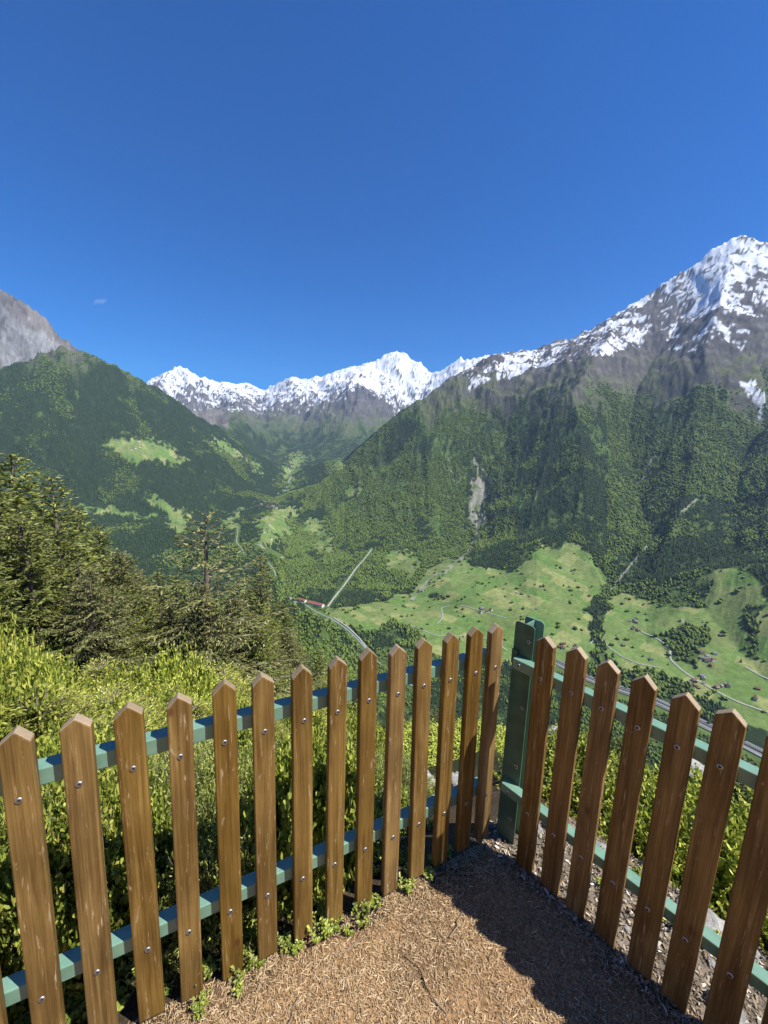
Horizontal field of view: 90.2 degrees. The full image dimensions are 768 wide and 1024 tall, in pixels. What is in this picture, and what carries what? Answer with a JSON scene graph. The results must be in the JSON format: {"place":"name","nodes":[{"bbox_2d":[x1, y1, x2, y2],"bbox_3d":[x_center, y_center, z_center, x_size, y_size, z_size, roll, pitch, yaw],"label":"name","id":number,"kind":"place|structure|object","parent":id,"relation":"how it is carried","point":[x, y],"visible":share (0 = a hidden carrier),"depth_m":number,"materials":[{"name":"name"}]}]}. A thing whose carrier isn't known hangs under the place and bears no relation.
{"place":"outdoors","nodes":[
{"label":"outdoors","id":0,"kind":"place"},
{"bbox_2d":[0,235,767,796],"bbox_3d":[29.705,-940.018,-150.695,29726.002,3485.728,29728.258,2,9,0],"label":"mountain terrain","id":1,"kind":"structure","parent":0,"point":[702,321],"depth_m":3160.63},
{"bbox_2d":[0,350,767,773],"bbox_3d":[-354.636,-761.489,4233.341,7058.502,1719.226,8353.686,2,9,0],"label":"broadleaf forest","id":2,"kind":"object","parent":1,"relation":"on","point":[298,540],"visible":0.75,"depth_m":2636.62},
{"bbox_2d":[0,349,767,753],"bbox_3d":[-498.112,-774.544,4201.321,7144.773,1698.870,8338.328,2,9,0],"label":"conifer forest","id":3,"kind":"object","parent":1,"relation":"on","point":[352,595],"visible":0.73,"depth_m":2745.90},
{"bbox_2d":[556,663,761,756],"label":"motorway","id":4,"kind":"structure","parent":1,"relation":"on","point":[668,708],"depth_m":1097.61,"materials":[{"name":"asphalt"}]},
{"bbox_2d":[0,0,767,389],"label":"sky","id":5,"kind":"structure","parent":0,"point":[262,194],"materials":[{"name":"blue"}]},
{"bbox_2d":[12,750,767,1023],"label":"ground","id":6,"kind":"structure","parent":0,"point":[129,1013],"depth_m":1.22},
{"bbox_2d":[0,596,41,684],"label":"shrub","id":7,"kind":"object","parent":6,"relation":"on","point":[6,642],"visible":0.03,"depth_m":3.08,"materials":[{"name":"green plant"}]},
{"bbox_2d":[0,813,50,1013],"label":"shrub","id":8,"kind":"object","parent":6,"relation":"on","point":[5,840],"visible":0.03,"depth_m":1.24,"materials":[{"name":"green plant"}]},
{"bbox_2d":[0,474,58,605],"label":"spruce tree","id":9,"kind":"object","parent":6,"relation":"on","point":[2,494],"visible":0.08,"depth_m":10.80,"materials":[{"name":"green plant"}]},
{"bbox_2d":[0,623,70,702],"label":"shrub","id":10,"kind":"object","parent":6,"relation":"on","point":[34,667],"visible":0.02,"depth_m":2.75,"materials":[{"name":"green plant"}]},
{"bbox_2d":[0,816,70,1019],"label":"shrub","id":11,"kind":"object","parent":6,"relation":"on","point":[6,875],"visible":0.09,"depth_m":1.12,"materials":[{"name":"green plant"}]},
{"bbox_2d":[0,665,73,737],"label":"shrub","id":12,"kind":"object","parent":6,"relation":"on","point":[33,684],"depth_m":2.29,"materials":[{"name":"green plant"}]},
{"bbox_2d":[0,516,76,658],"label":"spruce tree","id":13,"kind":"object","parent":6,"relation":"on","point":[30,560],"visible":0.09,"depth_m":9.76,"materials":[{"name":"green plant"}]},
{"bbox_2d":[0,542,85,676],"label":"spruce tree","id":14,"kind":"object","parent":6,"relation":"on","point":[5,604],"visible":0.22,"depth_m":8.07,"materials":[{"name":"green plant"}]},
{"bbox_2d":[0,661,90,801],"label":"shrub","id":15,"kind":"object","parent":6,"relation":"on","point":[15,700],"visible":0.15,"depth_m":2.11,"materials":[{"name":"green plant"}]},
{"bbox_2d":[0,453,104,606],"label":"spruce tree","id":16,"kind":"object","parent":6,"relation":"on","point":[17,484],"visible":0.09,"depth_m":15.18,"materials":[{"name":"green plant"}]},
{"bbox_2d":[12,630,95,693],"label":"shrub","id":17,"kind":"object","parent":6,"relation":"on","point":[74,680],"visible":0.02,"depth_m":3.74,"materials":[{"name":"green plant"}]},
{"bbox_2d":[0,847,133,1023],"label":"shrub","id":18,"kind":"object","parent":6,"relation":"on","point":[66,938],"visible":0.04,"depth_m":1.17,"materials":[{"name":"green plant"}]},
{"bbox_2d":[0,497,138,652],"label":"spruce tree","id":19,"kind":"object","parent":6,"relation":"on","point":[2,517],"visible":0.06,"depth_m":10.20,"materials":[{"name":"green plant"}]},
{"bbox_2d":[0,516,141,670],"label":"spruce tree","id":20,"kind":"object","parent":6,"relation":"on","point":[30,567],"visible":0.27,"depth_m":9.00,"materials":[{"name":"green plant"}]},
{"bbox_2d":[63,988,86,1023],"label":"leafy plant","id":21,"kind":"object","parent":6,"relation":"on","point":[70,1009],"visible":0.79,"depth_m":1.08,"materials":[{"name":"green plant"}]},
{"bbox_2d":[0,678,149,805],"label":"shrub","id":22,"kind":"object","parent":6,"relation":"on","point":[51,704],"visible":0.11,"depth_m":2.17,"materials":[{"name":"green plant"}]},
{"bbox_2d":[0,707,152,816],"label":"shrub","id":23,"kind":"object","parent":6,"relation":"on","point":[45,750],"depth_m":1.85,"materials":[{"name":"green plant"}]},
{"bbox_2d":[24,474,129,625],"bbox_3d":[-11.225,3.171,13.373,5.363,8.922,4.521,9,11,37],"label":"spruce tree","id":24,"kind":"object","parent":6,"relation":"on","point":[53,513],"visible":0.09,"depth_m":13.14,"materials":[{"name":"green plant"}]},
{"bbox_2d":[13,526,145,657],"bbox_3d":[-9.232,3.412,11.260,4.422,6.091,4.748,9,12,38],"label":"spruce tree","id":25,"kind":"object","parent":6,"relation":"on","point":[68,549],"visible":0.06,"depth_m":11.04,"materials":[{"name":"green plant"}]},
{"bbox_2d":[51,684,110,724],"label":"shrub","id":26,"kind":"object","parent":6,"relation":"on","point":[75,698],"visible":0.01,"depth_m":2.54,"materials":[{"name":"green plant"}]},
{"bbox_2d":[62,510,109,569],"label":"spruce tree","id":27,"kind":"object","parent":6,"relation":"on","point":[77,526],"visible":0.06,"depth_m":21.43,"materials":[{"name":"green plant"}]},
{"bbox_2d":[46,560,128,671],"bbox_3d":[-8.137,3.583,10.264,2.692,4.730,2.595,-1,10,-17],"label":"spruce tree","id":28,"kind":"object","parent":6,"relation":"on","point":[76,572],"visible":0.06,"depth_m":9.91,"materials":[{"name":"green plant"}]},
{"bbox_2d":[0,766,175,1023],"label":"shrub","id":29,"kind":"object","parent":6,"relation":"on","point":[111,817],"visible":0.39,"depth_m":1.22,"materials":[{"name":"green plant"}]},
{"bbox_2d":[75,671,119,698],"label":"shrub","id":30,"kind":"object","parent":6,"relation":"on","point":[92,687],"visible":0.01,"depth_m":4.06,"materials":[{"name":"green plant"}]},
{"bbox_2d":[79,700,115,739],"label":"shrub","id":31,"kind":"object","parent":6,"relation":"on","point":[103,720],"visible":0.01,"depth_m":2.35,"materials":[{"name":"green plant"}]},
{"bbox_2d":[67,653,129,685],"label":"shrub","id":32,"kind":"object","parent":6,"relation":"on","point":[94,670],"visible":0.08,"depth_m":4.72,"materials":[{"name":"green plant"}]},
{"bbox_2d":[40,567,169,682],"bbox_3d":[-6.934,3.388,9.340,3.352,4.144,3.287,6,10,26],"label":"spruce tree","id":33,"kind":"object","parent":6,"relation":"on","point":[82,643],"visible":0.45,"depth_m":9.12,"materials":[{"name":"green plant"}]},
{"bbox_2d":[80,525,143,604],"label":"spruce tree","id":34,"kind":"object","parent":6,"relation":"on","point":[102,541],"visible":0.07,"depth_m":19.71,"materials":[{"name":"green plant"}]},
{"bbox_2d":[54,799,174,982],"bbox_3d":[-0.947,1.360,1.374,0.536,0.505,0.552,-4,11,-33],"label":"shrub","id":35,"kind":"object","parent":6,"relation":"on","point":[160,886],"visible":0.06,"depth_m":1.32,"materials":[{"name":"green plant"}]},
{"bbox_2d":[58,807,173,991],"bbox_3d":[-0.971,1.364,1.353,0.536,0.477,0.552,1,9,-8],"label":"shrub","id":36,"kind":"object","parent":6,"relation":"on","point":[68,900],"visible":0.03,"depth_m":1.21,"materials":[{"name":"green plant"}]},
{"bbox_2d":[90,687,147,732],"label":"shrub","id":37,"kind":"object","parent":6,"relation":"on","point":[116,705],"visible":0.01,"depth_m":2.67,"materials":[{"name":"green plant"}]},
{"bbox_2d":[87,683,154,723],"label":"shrub","id":38,"kind":"object","parent":6,"relation":"on","point":[121,693],"visible":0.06,"depth_m":2.79,"materials":[{"name":"green plant"}]},
{"bbox_2d":[86,585,157,677],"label":"spruce tree","id":39,"kind":"object","parent":6,"relation":"on","point":[112,592],"visible":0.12,"depth_m":10.32,"materials":[{"name":"green plant"}]},
{"bbox_2d":[115,976,134,1016],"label":"leafy plant","id":40,"kind":"object","parent":6,"relation":"on","point":[121,991],"visible":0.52,"depth_m":1.12,"materials":[{"name":"green plant"}]},
{"bbox_2d":[87,677,166,723],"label":"shrub","id":41,"kind":"object","parent":6,"relation":"on","point":[115,688],"visible":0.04,"depth_m":3.35,"materials":[{"name":"green plant"}]},
{"bbox_2d":[96,696,166,765],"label":"shrub","id":42,"kind":"object","parent":6,"relation":"on","point":[148,723],"visible":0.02,"depth_m":2.61,"materials":[{"name":"green plant"}]},
{"bbox_2d":[98,758,170,807],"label":"shrub","id":43,"kind":"object","parent":6,"relation":"on","point":[151,773],"visible":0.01,"depth_m":1.72,"materials":[{"name":"green plant"}]},
{"bbox_2d":[108,553,163,620],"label":"spruce tree","id":44,"kind":"object","parent":6,"relation":"on","point":[140,584],"visible":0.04,"depth_m":21.62,"materials":[{"name":"green plant"}]},
{"bbox_2d":[104,653,168,696],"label":"shrub","id":45,"kind":"object","parent":6,"relation":"on","point":[131,673],"visible":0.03,"depth_m":4.66,"materials":[{"name":"green plant"}]},
{"bbox_2d":[91,550,187,647],"bbox_3d":[-10.021,4.829,14.611,5.399,6.805,5.505,1,9,-6],"label":"spruce tree","id":46,"kind":"object","parent":6,"relation":"on","point":[126,571],"visible":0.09,"depth_m":14.46,"materials":[{"name":"green plant"}]},
{"bbox_2d":[87,585,198,680],"bbox_3d":[-7.250,4.182,11.062,3.087,4.252,3.315,7,10,29],"label":"spruce tree","id":47,"kind":"object","parent":6,"relation":"on","point":[134,611],"visible":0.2,"depth_m":11.04,"materials":[{"name":"green plant"}]},
{"bbox_2d":[126,596,184,661],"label":"spruce tree","id":48,"kind":"object","parent":6,"relation":"on","point":[152,616],"visible":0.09,"depth_m":12.01,"materials":[{"name":"green plant"}]},
{"bbox_2d":[144,704,167,765],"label":"shrub","id":49,"kind":"object","parent":6,"relation":"on","point":[157,720],"visible":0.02,"depth_m":2.79,"materials":[{"name":"green plant"}]},
{"bbox_2d":[123,672,195,710],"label":"shrub","id":50,"kind":"object","parent":6,"relation":"on","point":[155,688],"visible":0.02,"depth_m":4.14,"materials":[{"name":"green plant"}]},
{"bbox_2d":[143,571,180,644],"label":"spruce tree","id":51,"kind":"object","parent":6,"relation":"on","point":[158,576],"visible":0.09,"depth_m":21.46,"materials":[{"name":"green plant"}]},
{"bbox_2d":[107,801,217,969],"bbox_3d":[-0.838,1.367,1.445,0.536,0.511,0.552,1,9,-3],"label":"shrub","id":52,"kind":"object","parent":6,"relation":"on","point":[168,847],"visible":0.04,"depth_m":1.42,"materials":[{"name":"green plant"}]},
{"bbox_2d":[136,602,216,670],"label":"spruce tree","id":53,"kind":"object","parent":6,"relation":"on","point":[169,620],"visible":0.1,"depth_m":11.76,"materials":[{"name":"green plant"}]},
{"bbox_2d":[136,634,221,705],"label":"shrub","id":54,"kind":"object","parent":6,"relation":"on","point":[189,676],"visible":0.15,"depth_m":5.04,"materials":[{"name":"green plant"}]},
{"bbox_2d":[158,573,202,633],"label":"spruce tree","id":55,"kind":"object","parent":6,"relation":"on","point":[176,587],"visible":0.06,"depth_m":24.70,"materials":[{"name":"green plant"}]},
{"bbox_2d":[147,740,246,785],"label":"shrub","id":56,"kind":"object","parent":6,"relation":"on","point":[167,758],"visible":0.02,"depth_m":2.07,"materials":[{"name":"green plant"}]},
{"bbox_2d":[190,992,206,1020],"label":"leafy plant","id":57,"kind":"object","parent":6,"relation":"on","point":[196,1008],"visible":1,"depth_m":1.10,"materials":[{"name":"green plant"}]},
{"bbox_2d":[185,692,212,718],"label":"shrub","id":58,"kind":"object","parent":6,"relation":"on","point":[195,708],"visible":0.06,"depth_m":3.64,"materials":[{"name":"green plant"}]},
{"bbox_2d":[148,708,252,838],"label":"shrub","id":59,"kind":"object","parent":6,"relation":"on","point":[206,778],"visible":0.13,"depth_m":1.72,"materials":[{"name":"green leaves"},{"name":"woody twigs"}]},
{"bbox_2d":[113,768,291,1003],"bbox_3d":[-0.616,1.297,1.424,0.692,0.583,0.672,-5,11,-36],"label":"shrub","id":60,"kind":"object","parent":6,"relation":"on","point":[204,878],"visible":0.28,"depth_m":1.32,"materials":[{"name":"green leaves"},{"name":"woody twigs"}]},
{"bbox_2d":[202,955,217,979],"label":"leafy plant","id":61,"kind":"object","parent":6,"relation":"on","point":[204,966],"visible":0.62,"depth_m":1.20,"materials":[{"name":"green plant"}]},
{"bbox_2d":[165,583,270,694],"bbox_3d":[-5.580,4.663,12.335,3.989,4.931,3.912,1,9,-4],"label":"spruce tree","id":62,"kind":"object","parent":6,"relation":"on","point":[205,626],"visible":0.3,"depth_m":11.97,"materials":[{"name":"green plant"}]},
{"bbox_2d":[200,728,252,767],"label":"shrub","id":63,"kind":"object","parent":6,"relation":"on","point":[242,736],"visible":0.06,"depth_m":2.67,"materials":[{"name":"green plant"}]},
{"bbox_2d":[204,670,250,704],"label":"shrub","id":64,"kind":"object","parent":6,"relation":"on","point":[230,675],"visible":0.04,"depth_m":5.38,"materials":[{"name":"green plant"}]},
{"bbox_2d":[205,658,255,705],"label":"shrub","id":65,"kind":"object","parent":6,"relation":"on","point":[224,671],"visible":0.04,"depth_m":5.88,"materials":[{"name":"green plant"}]},
{"bbox_2d":[135,511,326,700],"bbox_3d":[-5.978,3.631,12.668,7.777,7.568,7.134,-4,11,-32],"label":"spruce tree","id":66,"kind":"object","parent":6,"relation":"on","point":[206,572],"visible":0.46,"depth_m":12.18,"materials":[{"name":"green plant"}]},
{"bbox_2d":[231,976,242,996],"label":"leafy plant","id":67,"kind":"object","parent":6,"relation":"on","point":[238,987],"visible":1,"depth_m":1.15,"materials":[{"name":"green plant"}]},
{"bbox_2d":[230,944,258,979],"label":"leafy plant","id":68,"kind":"object","parent":6,"relation":"on","point":[250,963],"visible":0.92,"depth_m":1.20,"materials":[{"name":"green plant"}]},
{"bbox_2d":[201,806,292,949],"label":"shrub","id":69,"kind":"object","parent":6,"relation":"on","point":[207,934],"visible":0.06,"depth_m":1.34,"materials":[{"name":"green plant"}]},
{"bbox_2d":[213,597,284,700],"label":"spruce tree","id":70,"kind":"object","parent":6,"relation":"on","point":[239,650],"visible":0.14,"depth_m":14.11,"materials":[{"name":"green plant"}]},
{"bbox_2d":[242,906,256,950],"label":"leafy plant","id":71,"kind":"object","parent":6,"relation":"on","point":[252,931],"visible":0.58,"depth_m":1.28,"materials":[{"name":"green plant"}]},
{"bbox_2d":[0,623,503,1023],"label":"picket fence","id":72,"kind":"object","parent":6,"relation":"on","point":[78,761],"visible":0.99,"depth_m":1.11,"materials":[{"name":"brown wood"}]},
{"bbox_2d":[236,617,290,699],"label":"spruce tree","id":73,"kind":"object","parent":6,"relation":"on","point":[261,652],"visible":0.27,"depth_m":14.27,"materials":[{"name":"green plant"}]},
{"bbox_2d":[243,555,283,657],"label":"spruce tree","id":74,"kind":"object","parent":6,"relation":"on","point":[261,588],"visible":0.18,"depth_m":18.65,"materials":[{"name":"green plant"}]},
{"bbox_2d":[246,720,290,752],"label":"shrub","id":75,"kind":"object","parent":6,"relation":"on","point":[276,723],"depth_m":3.51,"materials":[{"name":"green plant"}]},
{"bbox_2d":[247,602,303,687],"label":"spruce tree","id":76,"kind":"object","parent":6,"relation":"on","point":[263,607],"visible":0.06,"depth_m":17.22,"materials":[{"name":"green plant"}]},
{"bbox_2d":[268,638,293,697],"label":"spruce tree","id":77,"kind":"object","parent":6,"relation":"on","point":[282,665],"visible":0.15,"depth_m":15.56,"materials":[{"name":"green plant"}]},
{"bbox_2d":[277,925,292,954],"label":"leafy plant","id":78,"kind":"object","parent":6,"relation":"on","point":[286,940],"visible":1,"depth_m":1.26,"materials":[{"name":"green plant"}]},
{"bbox_2d":[274,604,316,667],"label":"spruce tree","id":79,"kind":"object","parent":6,"relation":"on","point":[286,617],"visible":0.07,"depth_m":24.66,"materials":[{"name":"green plant"}]},
{"bbox_2d":[239,725,355,921],"bbox_3d":[-0.345,1.248,1.582,0.592,0.719,0.609,-3,10,-29],"label":"shrub","id":80,"kind":"object","parent":6,"relation":"on","point":[285,844],"visible":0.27,"depth_m":1.48,"materials":[{"name":"green plant"}]},
{"bbox_2d":[271,629,324,692],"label":"spruce tree","id":81,"kind":"object","parent":6,"relation":"on","point":[290,650],"visible":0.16,"depth_m":17.52,"materials":[{"name":"green plant"}]},
{"bbox_2d":[247,768,355,910],"bbox_3d":[-0.332,1.351,1.605,0.536,0.504,0.552,4,9,11],"label":"shrub","id":82,"kind":"object","parent":6,"relation":"on","point":[323,833],"visible":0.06,"depth_m":1.55,"materials":[{"name":"green plant"}]},
{"bbox_2d":[285,709,326,734],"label":"shrub","id":83,"kind":"object","parent":6,"relation":"on","point":[316,715],"visible":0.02,"depth_m":4.25,"materials":[{"name":"green plant"}]},
{"bbox_2d":[239,723,382,873],"bbox_3d":[-0.336,1.317,1.775,0.709,0.739,0.716,8,11,33],"label":"shrub","id":84,"kind":"object","parent":6,"relation":"on","point":[350,762],"visible":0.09,"depth_m":1.77,"materials":[{"name":"green plant"}]},
{"bbox_2d":[306,909,333,944],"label":"leafy plant","id":85,"kind":"object","parent":6,"relation":"on","point":[325,929],"visible":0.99,"depth_m":1.28,"materials":[{"name":"green plant"}]},
{"bbox_2d":[310,648,329,689],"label":"spruce tree","id":86,"kind":"object","parent":6,"relation":"on","point":[318,662],"visible":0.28,"depth_m":23.38,"materials":[{"name":"green plant"}]},
{"bbox_2d":[313,706,385,766],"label":"shrub","id":87,"kind":"object","parent":6,"relation":"on","point":[352,723],"visible":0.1,"depth_m":4.12,"materials":[{"name":"green plant"}]},
{"bbox_2d":[351,899,371,927],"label":"leafy plant","id":88,"kind":"object","parent":6,"relation":"on","point":[365,911],"visible":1,"depth_m":1.34,"materials":[{"name":"green plant"}]},
{"bbox_2d":[353,778,408,858],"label":"shrub","id":89,"kind":"object","parent":6,"relation":"on","point":[401,836],"visible":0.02,"depth_m":1.85,"materials":[{"name":"green plant"}]},
{"bbox_2d":[375,771,409,834],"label":"shrub","id":90,"kind":"object","parent":6,"relation":"on","point":[405,799],"visible":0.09,"depth_m":2.04,"materials":[{"name":"green plant"}]},
{"bbox_2d":[375,740,434,805],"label":"shrub","id":91,"kind":"object","parent":6,"relation":"on","point":[405,771],"visible":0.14,"depth_m":2.43,"materials":[{"name":"green plant"}]},
{"bbox_2d":[398,867,415,894],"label":"leafy plant","id":92,"kind":"object","parent":6,"relation":"on","point":[409,887],"visible":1,"depth_m":1.44,"materials":[{"name":"green plant"}]},
{"bbox_2d":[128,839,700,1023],"bbox_3d":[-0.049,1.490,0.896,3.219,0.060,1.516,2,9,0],"label":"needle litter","id":93,"kind":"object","parent":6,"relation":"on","point":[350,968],"visible":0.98,"depth_m":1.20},
{"bbox_2d":[403,720,459,766],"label":"shrub","id":94,"kind":"object","parent":6,"relation":"on","point":[432,746],"visible":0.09,"depth_m":4.12,"materials":[{"name":"green plant"}]},
{"bbox_2d":[431,716,505,759],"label":"shrub","id":95,"kind":"object","parent":6,"relation":"on","point":[500,738],"visible":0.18,"depth_m":4.16,"materials":[{"name":"green plant"}]},
{"bbox_2d":[496,616,544,845],"bbox_3d":[0.541,1.101,1.609,0.122,1.352,0.082,-6,12,-40],"label":"fence post","id":96,"kind":"object","parent":6,"relation":"on","point":[529,632],"visible":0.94,"depth_m":1.56,"materials":[{"name":"green paint"}]},
{"bbox_2d":[493,727,651,863],"bbox_3d":[1.054,1.500,2.086,0.929,0.468,0.886,1,9,-4],"label":"shrub","id":97,"kind":"object","parent":6,"relation":"on","point":[610,784],"visible":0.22,"depth_m":2.00,"materials":[{"name":"green plant"}]},
{"bbox_2d":[470,817,767,1023],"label":"stony litter","id":98,"kind":"object","parent":6,"relation":"on","point":[697,985],"visible":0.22,"depth_m":1.34,"materials":[{"name":"gravel"}]},
{"bbox_2d":[609,732,653,770],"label":"young spruce","id":99,"kind":"object","parent":6,"relation":"on","point":[618,740],"visible":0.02,"depth_m":4.20,"materials":[{"name":"green plant"}]},
{"bbox_2d":[501,636,767,1023],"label":"picket fence","id":100,"kind":"object","parent":6,"relation":"on","point":[738,970],"visible":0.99,"depth_m":1.15,"materials":[{"name":"brown wood"}]},
{"bbox_2d":[598,761,767,954],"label":"shrub","id":101,"kind":"object","parent":6,"relation":"on","point":[732,842],"visible":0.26,"depth_m":1.70,"materials":[{"name":"green plant"}]},
{"bbox_2d":[613,773,767,950],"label":"shrub","id":102,"kind":"object","parent":6,"relation":"on","point":[682,826],"visible":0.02,"depth_m":1.70,"materials":[{"name":"green plant"}]},
{"bbox_2d":[675,895,765,962],"bbox_3d":[1.198,1.554,1.349,0.251,0.097,0.341,8,14,-44],"label":"boulder","id":103,"kind":"object","parent":6,"relation":"on","point":[714,921],"visible":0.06,"depth_m":1.41,"materials":[{"name":"stone"}]},
{"bbox_2d":[690,765,753,817],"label":"shrub","id":104,"kind":"object","parent":6,"relation":"on","point":[739,786],"visible":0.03,"depth_m":2.75,"materials":[{"name":"green plant"}]},
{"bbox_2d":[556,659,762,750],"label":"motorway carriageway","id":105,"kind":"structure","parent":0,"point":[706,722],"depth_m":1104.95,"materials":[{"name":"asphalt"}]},
{"bbox_2d":[641,631,767,711],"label":"valley road","id":106,"kind":"structure","parent":0,"point":[693,677],"depth_m":1202.12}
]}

